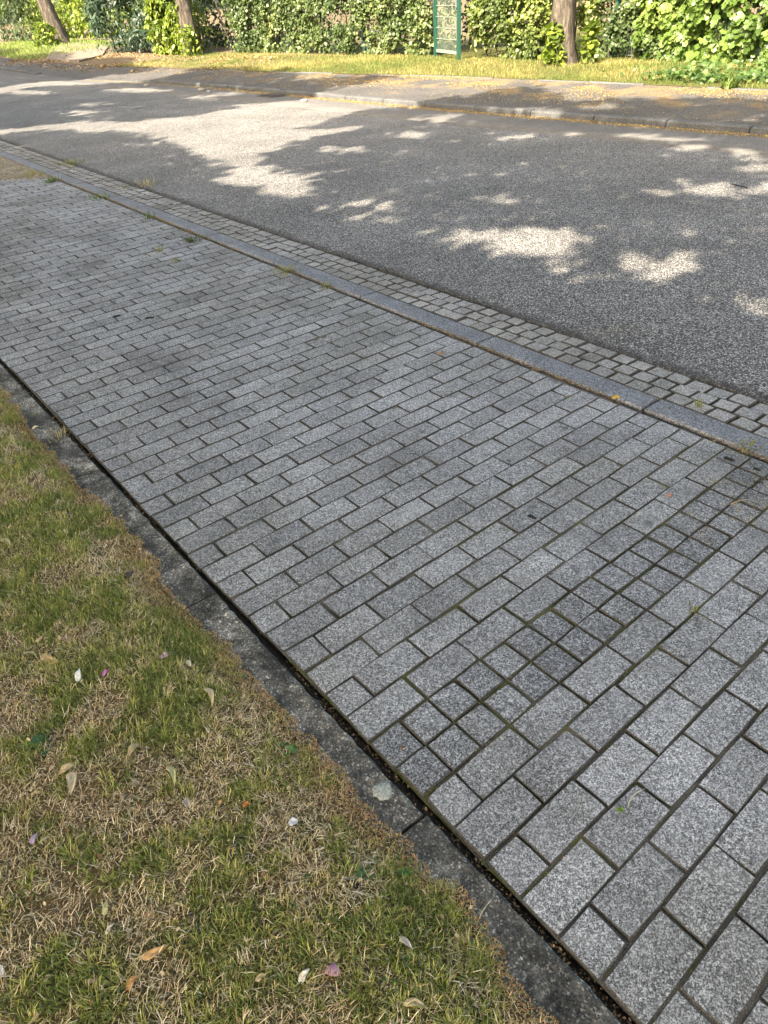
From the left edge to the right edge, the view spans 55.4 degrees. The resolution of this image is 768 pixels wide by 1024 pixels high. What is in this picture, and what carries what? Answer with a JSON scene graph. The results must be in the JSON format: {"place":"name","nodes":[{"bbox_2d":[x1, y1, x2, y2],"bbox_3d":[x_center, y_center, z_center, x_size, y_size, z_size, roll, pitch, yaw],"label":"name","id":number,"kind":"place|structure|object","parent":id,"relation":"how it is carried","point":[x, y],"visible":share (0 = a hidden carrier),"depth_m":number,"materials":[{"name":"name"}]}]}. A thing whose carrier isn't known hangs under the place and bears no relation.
{"place":"outdoors","nodes":[
{"label":"outdoors","id":0,"kind":"place"},
{"bbox_2d":[0,156,54,179],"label":"gravel","id":1,"kind":"structure","parent":0,"point":[10,168],"depth_m":8.54,"materials":[{"name":"beige gravel"}]},
{"bbox_2d":[11,169,47,178],"bbox_3d":[-3.999,-3.832,8.274,0.443,0.061,0.459,-27,42,-29],"label":"weed","id":2,"kind":"object","parent":1,"relation":"on","point":[32,172],"visible":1,"depth_m":8.29,"materials":[{"name":"green plant"}]},
{"bbox_2d":[46,42,107,65],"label":"driveway","id":3,"kind":"structure","parent":0,"point":[81,56],"depth_m":24.82,"materials":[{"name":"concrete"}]},
{"bbox_2d":[0,0,292,23],"label":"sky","id":4,"kind":"structure","parent":0,"point":[20,0],"materials":[{"name":"white"}]},
{"bbox_2d":[0,386,556,1023],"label":"lawn","id":5,"kind":"structure","parent":0,"point":[80,822],"depth_m":1.60,"materials":[{"name":"plant"}]},
{"bbox_2d":[0,965,3,975],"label":"fallen leaf","id":6,"kind":"object","parent":5,"relation":"on","point":[1,969],"visible":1,"depth_m":1.40,"materials":[{"name":"white plant"}]},
{"bbox_2d":[0,538,11,546],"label":"fallen leaf","id":7,"kind":"object","parent":5,"relation":"on","point":[6,540],"visible":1,"depth_m":2.53,"materials":[{"name":"beige plant"}]},
{"bbox_2d":[20,651,37,658],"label":"fallen leaf","id":8,"kind":"object","parent":5,"relation":"on","point":[34,653],"visible":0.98,"depth_m":2.08,"materials":[{"name":"green plant"}]},
{"bbox_2d":[29,833,36,843],"bbox_3d":[-0.776,0.722,1.620,0.012,0.008,0.026,4,36,10],"label":"petal","id":9,"kind":"object","parent":5,"relation":"on","point":[32,839],"visible":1,"depth_m":1.62,"materials":[{"name":"pink plant"}]},
{"bbox_2d":[22,731,48,755],"bbox_3d":[-0.864,0.586,1.823,0.066,0.038,0.075,-27,42,-29],"label":"weed","id":10,"kind":"object","parent":5,"relation":"on","point":[37,740],"visible":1,"depth_m":1.82,"materials":[{"name":"green plant"}]},
{"bbox_2d":[37,653,60,662],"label":"fallen leaf","id":11,"kind":"object","parent":5,"relation":"on","point":[49,656],"visible":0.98,"depth_m":2.06,"materials":[{"name":"brown plant"}]},
{"bbox_2d":[58,760,77,774],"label":"fallen leaf","id":12,"kind":"object","parent":5,"relation":"on","point":[69,766],"visible":1,"depth_m":1.77,"materials":[{"name":"beige plant"}]},
{"bbox_2d":[64,669,74,681],"bbox_3d":[-0.861,0.451,2.017,0.037,0.016,0.049,-27,42,-29],"label":"clover","id":13,"kind":"object","parent":5,"relation":"on","point":[68,673],"visible":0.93,"depth_m":2.02,"materials":[{"name":"green plant"}]},
{"bbox_2d":[66,769,76,794],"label":"fallen leaf","id":14,"kind":"object","parent":5,"relation":"on","point":[70,781],"visible":1,"depth_m":1.73,"materials":[{"name":"beige plant"}]},
{"bbox_2d":[75,668,80,681],"bbox_3d":[-0.836,0.446,2.002,0.017,0.019,0.034,-4,36,0],"label":"petal","id":15,"kind":"object","parent":5,"relation":"on","point":[78,671],"visible":1,"depth_m":2.00,"materials":[{"name":"white plant"}]},
{"bbox_2d":[102,898,107,916],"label":"fallen leaf","id":16,"kind":"object","parent":5,"relation":"on","point":[104,910],"visible":1,"depth_m":1.48,"materials":[{"name":"yellow plant"}]},
{"bbox_2d":[104,923,113,934],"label":"fallen leaf","id":17,"kind":"object","parent":5,"relation":"on","point":[109,927],"visible":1,"depth_m":1.45,"materials":[{"name":"beige plant"}]},
{"bbox_2d":[122,572,132,577],"bbox_3d":[-0.831,0.204,2.376,0.033,0.014,0.026,-24,40,-26],"label":"pebble","id":18,"kind":"object","parent":5,"relation":"on","point":[128,574],"visible":0.99,"depth_m":2.37,"materials":[{"name":"grey stone"}]},
{"bbox_2d":[128,743,138,755],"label":"fallen leaf","id":19,"kind":"object","parent":5,"relation":"on","point":[130,747],"visible":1,"depth_m":1.80,"materials":[{"name":"beige plant"}]},
{"bbox_2d":[126,974,141,990],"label":"fallen leaf","id":20,"kind":"object","parent":5,"relation":"on","point":[130,981],"visible":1,"depth_m":1.37,"materials":[{"name":"orange plant"}]},
{"bbox_2d":[136,943,169,960],"bbox_3d":[-0.448,0.851,1.407,0.074,0.013,0.020,-18,38,-19],"label":"fallen leaf","id":21,"kind":"object","parent":5,"relation":"on","point":[148,955],"visible":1,"depth_m":1.41,"materials":[{"name":"orange plant"}]},
{"bbox_2d":[166,764,175,786],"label":"fallen leaf","id":22,"kind":"object","parent":5,"relation":"on","point":[171,770],"visible":1,"depth_m":1.73,"materials":[{"name":"plant"}]},
{"bbox_2d":[182,798,190,807],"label":"fallen leaf","id":23,"kind":"object","parent":5,"relation":"on","point":[184,801],"visible":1,"depth_m":1.67,"materials":[{"name":"grey plant"}]},
{"bbox_2d":[185,910,199,933],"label":"twig","id":24,"kind":"object","parent":5,"relation":"on","point":[191,919],"visible":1,"depth_m":1.46,"materials":[{"name":"wood"}]},
{"bbox_2d":[204,688,213,706],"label":"fallen leaf","id":25,"kind":"object","parent":5,"relation":"on","point":[210,692],"visible":1,"depth_m":1.92,"materials":[{"name":"beige plant"}]},
{"bbox_2d":[228,841,237,861],"bbox_3d":[-0.325,0.731,1.572,0.017,0.011,0.048,-1,36,3],"label":"bark piece","id":26,"kind":"object","parent":5,"relation":"on","point":[230,850],"visible":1,"depth_m":1.57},
{"bbox_2d":[0,396,489,1023],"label":"leaved weeds","id":27,"kind":"object","parent":5,"relation":"on","point":[202,760],"visible":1,"depth_m":1.66,"materials":[{"name":"green plant"}]},
{"bbox_2d":[255,973,265,981],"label":"fallen leaf","id":28,"kind":"object","parent":5,"relation":"on","point":[257,978],"visible":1,"depth_m":1.37,"materials":[{"name":"beige plant"}]},
{"bbox_2d":[0,389,549,1023],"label":"leaf crumbs","id":29,"kind":"object","parent":5,"relation":"on","point":[214,805],"visible":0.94,"depth_m":1.61,"materials":[{"name":"brown plant"}]},
{"bbox_2d":[0,392,552,1023],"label":"curled leaf scraps","id":30,"kind":"object","parent":5,"relation":"on","point":[172,802],"visible":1,"depth_m":1.63,"materials":[{"name":"brown plant"}]},
{"bbox_2d":[0,385,559,1023],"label":"dry straw","id":31,"kind":"object","parent":5,"relation":"on","point":[302,857],"visible":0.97,"depth_m":1.62,"materials":[{"name":"beige plant"}]},
{"bbox_2d":[280,742,295,755],"bbox_3d":[-0.234,0.574,1.788,0.037,0.019,0.043,-27,42,-29],"label":"clover","id":32,"kind":"object","parent":5,"relation":"on","point":[292,747],"visible":1,"depth_m":1.78,"materials":[{"name":"green plant"}]},
{"bbox_2d":[288,817,297,825],"bbox_3d":[-0.202,0.686,1.619,0.019,0.008,0.019,21,42,30],"label":"petal","id":33,"kind":"object","parent":5,"relation":"on","point":[292,821],"visible":1,"depth_m":1.62,"materials":[{"name":"white plant"}]},
{"bbox_2d":[296,968,309,984],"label":"fallen leaf","id":34,"kind":"object","parent":5,"relation":"on","point":[304,973],"visible":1,"depth_m":1.36,"materials":[{"name":"white plant"}]},
{"bbox_2d":[301,871,313,886],"bbox_3d":[-0.163,0.764,1.524,0.036,0.020,0.026,-27,42,-29],"label":"clover","id":35,"kind":"object","parent":5,"relation":"on","point":[308,874],"visible":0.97,"depth_m":1.52,"materials":[{"name":"green plant"}]},
{"bbox_2d":[301,977,328,989],"bbox_3d":[-0.127,0.879,1.360,0.052,0.003,0.018,-9,36,-8],"label":"twig","id":36,"kind":"object","parent":5,"relation":"on","point":[315,988],"visible":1,"depth_m":1.36,"materials":[{"name":"brown plant"}]},
{"bbox_2d":[325,962,340,975],"bbox_3d":[-0.094,0.860,1.375,0.030,0.011,0.026,4,36,11],"label":"crumpled blossom","id":37,"kind":"object","parent":5,"relation":"on","point":[332,967],"visible":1,"depth_m":1.37,"materials":[{"name":"pink plant"}]},
{"bbox_2d":[344,876,359,889],"bbox_3d":[-0.068,0.771,1.515,0.040,0.015,0.030,-2,36,2],"label":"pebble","id":38,"kind":"object","parent":5,"relation":"on","point":[354,882],"visible":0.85,"depth_m":1.51,"materials":[{"name":"grey stone"}]},
{"bbox_2d":[345,863,373,882],"bbox_3d":[-0.051,0.755,1.525,0.058,0.024,0.041,-8,36,-7],"label":"clover","id":39,"kind":"object","parent":5,"relation":"on","point":[358,872],"visible":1,"depth_m":1.52,"materials":[{"name":"green plant"}]},
{"bbox_2d":[382,973,397,990],"bbox_3d":[0.016,0.868,1.354,0.029,0.016,0.039,-27,42,-29],"label":"clover","id":40,"kind":"object","parent":5,"relation":"on","point":[384,978],"visible":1,"depth_m":1.35,"materials":[{"name":"green plant"}]},
{"bbox_2d":[396,934,412,948],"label":"fallen leaf","id":41,"kind":"object","parent":5,"relation":"on","point":[406,941],"visible":1,"depth_m":1.40,"materials":[{"name":"grey plant"}]},
{"bbox_2d":[393,863,416,881],"bbox_3d":[0.043,0.751,1.523,0.022,0.013,0.060,-27,42,-29],"label":"clover","id":42,"kind":"object","parent":5,"relation":"on","point":[405,872],"visible":1,"depth_m":1.52,"materials":[{"name":"green plant"}]},
{"bbox_2d":[399,997,426,1007],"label":"fallen leaf","id":43,"kind":"object","parent":5,"relation":"on","point":[418,1002],"visible":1,"depth_m":1.32,"materials":[{"name":"beige plant"}]},
{"bbox_2d":[0,360,634,1023],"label":"edging bed","id":44,"kind":"object","parent":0,"point":[418,802],"depth_m":1.76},
{"bbox_2d":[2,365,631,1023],"bbox_3d":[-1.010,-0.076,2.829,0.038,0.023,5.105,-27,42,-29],"label":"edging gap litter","id":45,"kind":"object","parent":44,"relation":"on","point":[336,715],"visible":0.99,"depth_m":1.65,"materials":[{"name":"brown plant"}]},
{"bbox_2d":[0,178,767,1023],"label":"path","id":46,"kind":"structure","parent":0,"point":[436,560],"depth_m":2.40,"materials":[{"name":"stone"}]},
{"bbox_2d":[43,174,61,183],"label":"weed","id":47,"kind":"object","parent":46,"relation":"on","point":[53,180],"visible":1,"depth_m":7.95,"materials":[{"name":"green plant"}]},
{"bbox_2d":[80,191,115,201],"bbox_3d":[-2.746,-3.071,7.109,0.368,0.051,0.327,1,36,7],"label":"weed","id":48,"kind":"object","parent":46,"relation":"on","point":[94,198],"visible":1,"depth_m":7.14,"materials":[{"name":"green plant"}]},
{"bbox_2d":[141,209,159,219],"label":"weed","id":49,"kind":"object","parent":46,"relation":"on","point":[148,215],"visible":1,"depth_m":6.40,"materials":[{"name":"green plant"}]},
{"bbox_2d":[178,234,202,243],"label":"weed","id":50,"kind":"object","parent":46,"relation":"on","point":[189,240],"visible":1,"depth_m":5.71,"materials":[{"name":"green plant"}]},
{"bbox_2d":[273,265,300,276],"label":"weed","id":51,"kind":"object","parent":46,"relation":"on","point":[286,273],"visible":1,"depth_m":4.95,"materials":[{"name":"green plant"}]},
{"bbox_2d":[319,281,333,289],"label":"weed","id":52,"kind":"object","parent":46,"relation":"on","point":[324,284],"visible":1,"depth_m":4.66,"materials":[{"name":"green plant"}]},
{"bbox_2d":[15,223,755,999],"bbox_3d":[-1.096,-1.048,4.176,1.922,0.010,7.999,-27,42,-29],"label":"path grit","id":53,"kind":"object","parent":46,"relation":"on","point":[349,475],"visible":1,"depth_m":2.58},
{"bbox_2d":[19,210,761,1023],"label":"joint moss","id":54,"kind":"object","parent":46,"relation":"on","point":[461,672],"visible":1,"depth_m":2.08,"materials":[{"name":"green plant"}]},
{"bbox_2d":[44,173,767,460],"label":"gap litter","id":55,"kind":"object","parent":46,"relation":"on","point":[437,329],"visible":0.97,"depth_m":3.72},
{"bbox_2d":[614,806,624,811],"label":"fallen leaf","id":56,"kind":"object","parent":46,"relation":"on","point":[620,808],"visible":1,"depth_m":1.63,"materials":[{"name":"green plant"}]},
{"bbox_2d":[687,600,705,618],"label":"weed","id":57,"kind":"object","parent":46,"relation":"on","point":[695,608],"visible":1,"depth_m":2.14,"materials":[{"name":"green plant"}]},
{"bbox_2d":[677,476,767,543],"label":"blossom strands","id":58,"kind":"object","parent":46,"relation":"on","point":[732,505],"visible":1,"depth_m":2.52},
{"bbox_2d":[724,456,734,460],"bbox_3d":[1.312,-0.202,2.779,0.040,0.012,0.015,25,44,34],"label":"black scrap","id":59,"kind":"object","parent":46,"relation":"on","point":[728,458],"visible":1,"depth_m":2.78,"materials":[{"name":"black"}]},
{"bbox_2d":[0,77,767,404],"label":"road","id":60,"kind":"structure","parent":0,"point":[654,255],"depth_m":6.14,"materials":[{"name":"grey asphalt"}]},
{"bbox_2d":[121,176,177,188],"bbox_3d":[-2.414,-3.411,7.533,0.494,0.052,0.479,-3,36,0],"label":"weed","id":61,"kind":"object","parent":60,"relation":"on","point":[147,181],"visible":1,"depth_m":7.55,"materials":[{"name":"green plant"}]},
{"bbox_2d":[0,140,767,438],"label":"gutter","id":62,"kind":"object","parent":60,"relation":"on","point":[744,413],"visible":0.89,"depth_m":4.06,"materials":[{"name":"stone"}]},
{"bbox_2d":[54,156,90,166],"bbox_3d":[-3.765,-4.198,8.745,0.420,0.061,0.524,-6,36,-3],"label":"weed","id":63,"kind":"object","parent":62,"relation":"on","point":[74,162],"visible":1,"depth_m":8.73,"materials":[{"name":"green plant"}]},
{"bbox_2d":[688,398,703,407],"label":"weed","id":64,"kind":"object","parent":62,"relation":"on","point":[698,405],"visible":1,"depth_m":3.10,"materials":[{"name":"green plant"}]},
{"bbox_2d":[0,59,767,125],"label":"pavement","id":65,"kind":"structure","parent":0,"point":[692,106],"depth_m":11.48,"materials":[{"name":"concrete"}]},
{"bbox_2d":[2,48,292,73],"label":"leaf litter","id":66,"kind":"object","parent":65,"relation":"on","point":[117,55],"visible":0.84,"depth_m":21.29,"materials":[{"name":"brown plant"}]},
{"bbox_2d":[0,70,767,156],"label":"road margin","id":67,"kind":"object","parent":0,"point":[745,144],"visible":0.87,"depth_m":9.74,"materials":[{"name":"concrete"}]},
{"bbox_2d":[257,93,288,97],"bbox_3d":[-2.053,-7.698,13.505,0.400,0.032,0.500,-28,42,-30],"label":"drain grate","id":68,"kind":"object","parent":67,"relation":"on","point":[270,95],"visible":1,"depth_m":13.42,"materials":[{"name":"metal"}]},
{"bbox_2d":[84,67,767,139],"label":"blossom litter","id":69,"kind":"object","parent":67,"relation":"on","point":[550,118],"visible":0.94,"depth_m":11.09,"materials":[{"name":"plant"}]},
{"bbox_2d":[0,0,767,88],"bbox_3d":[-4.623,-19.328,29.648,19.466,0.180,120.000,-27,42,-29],"label":"verge","id":70,"kind":"structure","parent":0,"point":[465,50],"depth_m":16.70,"materials":[{"name":"green plant"}]},
{"bbox_2d":[0,0,43,41],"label":"dark bush","id":71,"kind":"object","parent":70,"relation":"on","point":[18,11],"visible":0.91,"depth_m":35.41,"materials":[{"name":"green plant"}]},
{"bbox_2d":[28,21,66,48],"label":"sapling shoots","id":72,"kind":"object","parent":70,"relation":"on","point":[51,33],"visible":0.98,"depth_m":29.93,"materials":[{"name":"green plant"}]},
{"bbox_2d":[36,0,69,42],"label":"tree","id":73,"kind":"object","parent":70,"relation":"on","point":[48,13],"visible":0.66,"depth_m":30.52,"materials":[{"name":"brown plant"}]},
{"bbox_2d":[0,38,124,59],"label":"lawn grass","id":74,"kind":"structure","parent":70,"relation":"on","point":[18,44],"depth_m":28.79,"materials":[{"name":"plant"}]},
{"bbox_2d":[20,0,174,37],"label":"lime hedge","id":75,"kind":"object","parent":70,"relation":"on","point":[78,22],"visible":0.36,"depth_m":35.61,"materials":[{"name":"green plant"}]},
{"bbox_2d":[79,0,225,53],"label":"laurel bush","id":76,"kind":"object","parent":70,"relation":"on","point":[136,41],"visible":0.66,"depth_m":23.77,"materials":[{"name":"green plant"}]},
{"bbox_2d":[143,0,219,54],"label":"lime bush","id":77,"kind":"object","parent":70,"relation":"on","point":[167,26],"visible":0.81,"depth_m":21.93,"materials":[{"name":"green plant"}]},
{"bbox_2d":[175,0,203,55],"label":"tree","id":78,"kind":"object","parent":70,"relation":"on","point":[184,13],"visible":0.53,"depth_m":21.24,"materials":[{"name":"brown plant"}]},
{"bbox_2d":[179,24,205,55],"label":"sapling shoots","id":79,"kind":"object","parent":70,"relation":"on","point":[191,34],"visible":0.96,"depth_m":21.26,"materials":[{"name":"green plant"}]},
{"bbox_2d":[174,0,291,46],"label":"garden shrub","id":80,"kind":"object","parent":70,"relation":"on","point":[217,37],"visible":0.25,"depth_m":24.38,"materials":[{"name":"green plant"}]},
{"bbox_2d":[0,364,620,1023],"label":"edging","id":81,"kind":"object","parent":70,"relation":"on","point":[548,980],"visible":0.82,"depth_m":1.78,"materials":[{"name":"concrete"}]},
{"bbox_2d":[47,426,65,441],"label":"weed","id":82,"kind":"object","parent":81,"relation":"on","point":[59,435],"visible":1,"depth_m":3.19,"materials":[{"name":"green plant"}]},
{"bbox_2d":[372,783,391,800],"bbox_3d":[-0.004,0.650,1.702,0.046,0.005,0.046,-5,36,-2],"label":"lichen","id":83,"kind":"object","parent":81,"relation":"on","point":[382,791],"visible":1,"depth_m":1.70},
{"bbox_2d":[215,0,461,55],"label":"ivy hedge","id":84,"kind":"object","parent":70,"relation":"on","point":[305,22],"visible":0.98,"depth_m":18.56,"materials":[{"name":"green plant"}]},
{"bbox_2d":[246,0,437,54],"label":"fence","id":85,"kind":"object","parent":70,"relation":"on","point":[364,39],"visible":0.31,"depth_m":18.61,"materials":[{"name":"brown metal"}]},
{"bbox_2d":[0,150,767,463],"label":"kerb","id":86,"kind":"structure","parent":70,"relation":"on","point":[691,421],"depth_m":3.83,"materials":[{"name":"stone"}]},
{"bbox_2d":[729,435,766,452],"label":"weed","id":87,"kind":"object","parent":86,"relation":"on","point":[751,443],"visible":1,"depth_m":2.84,"materials":[{"name":"green plant"}]},
{"bbox_2d":[0,67,767,134],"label":"kerb","id":88,"kind":"structure","parent":70,"relation":"on","point":[691,124],"depth_m":10.32,"materials":[{"name":"concrete"}]},
{"bbox_2d":[433,0,460,59],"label":"garden gate","id":89,"kind":"structure","parent":70,"relation":"on","point":[457,5],"depth_m":15.66,"materials":[{"name":"green metal"}]},
{"bbox_2d":[409,0,575,48],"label":"garden shrub","id":90,"kind":"object","parent":70,"relation":"on","point":[464,23],"visible":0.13,"depth_m":17.99,"materials":[{"name":"green plant"}]},
{"bbox_2d":[219,69,767,90],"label":"verge edging","id":91,"kind":"object","parent":70,"relation":"on","point":[522,79],"visible":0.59,"depth_m":12.01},
{"bbox_2d":[718,72,744,89],"bbox_3d":[4.841,-5.992,10.149,0.430,0.207,0.417,-27,42,-29],"label":"weed","id":92,"kind":"object","parent":91,"relation":"on","point":[732,83],"visible":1,"depth_m":10.15,"materials":[{"name":"green plant"}]},
{"bbox_2d":[466,0,608,59],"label":"ivy hedge","id":93,"kind":"object","parent":70,"relation":"on","point":[484,17],"visible":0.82,"depth_m":14.64,"materials":[{"name":"green plant"}]},
{"bbox_2d":[537,19,566,66],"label":"sapling shoots","id":94,"kind":"object","parent":70,"relation":"on","point":[553,45],"visible":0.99,"depth_m":13.49,"materials":[{"name":"green plant"}]},
{"bbox_2d":[547,0,578,65],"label":"tree","id":95,"kind":"object","parent":70,"relation":"on","point":[563,13],"visible":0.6,"depth_m":13.40,"materials":[{"name":"brown plant"}]},
{"bbox_2d":[579,18,602,64],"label":"sapling shoots","id":96,"kind":"object","parent":70,"relation":"on","point":[590,49],"visible":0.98,"depth_m":13.33,"materials":[{"name":"green plant"}]},
{"bbox_2d":[585,0,665,59],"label":"ivy hedge","id":97,"kind":"object","parent":70,"relation":"on","point":[628,14],"visible":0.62,"depth_m":13.61,"materials":[{"name":"green plant"}]},
{"bbox_2d":[602,57,767,83],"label":"ground cover","id":98,"kind":"object","parent":70,"relation":"on","point":[753,74],"visible":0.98,"depth_m":11.04,"materials":[{"name":"green plant"}]},
{"bbox_2d":[610,0,767,58],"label":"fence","id":99,"kind":"object","parent":70,"relation":"on","point":[616,14],"visible":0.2,"depth_m":13.58,"materials":[{"name":"brown metal"}]},
{"bbox_2d":[630,0,767,63],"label":"broadleaf hedge","id":100,"kind":"object","parent":70,"relation":"on","point":[684,25],"visible":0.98,"depth_m":12.44,"materials":[{"name":"green plant"}]}
]}

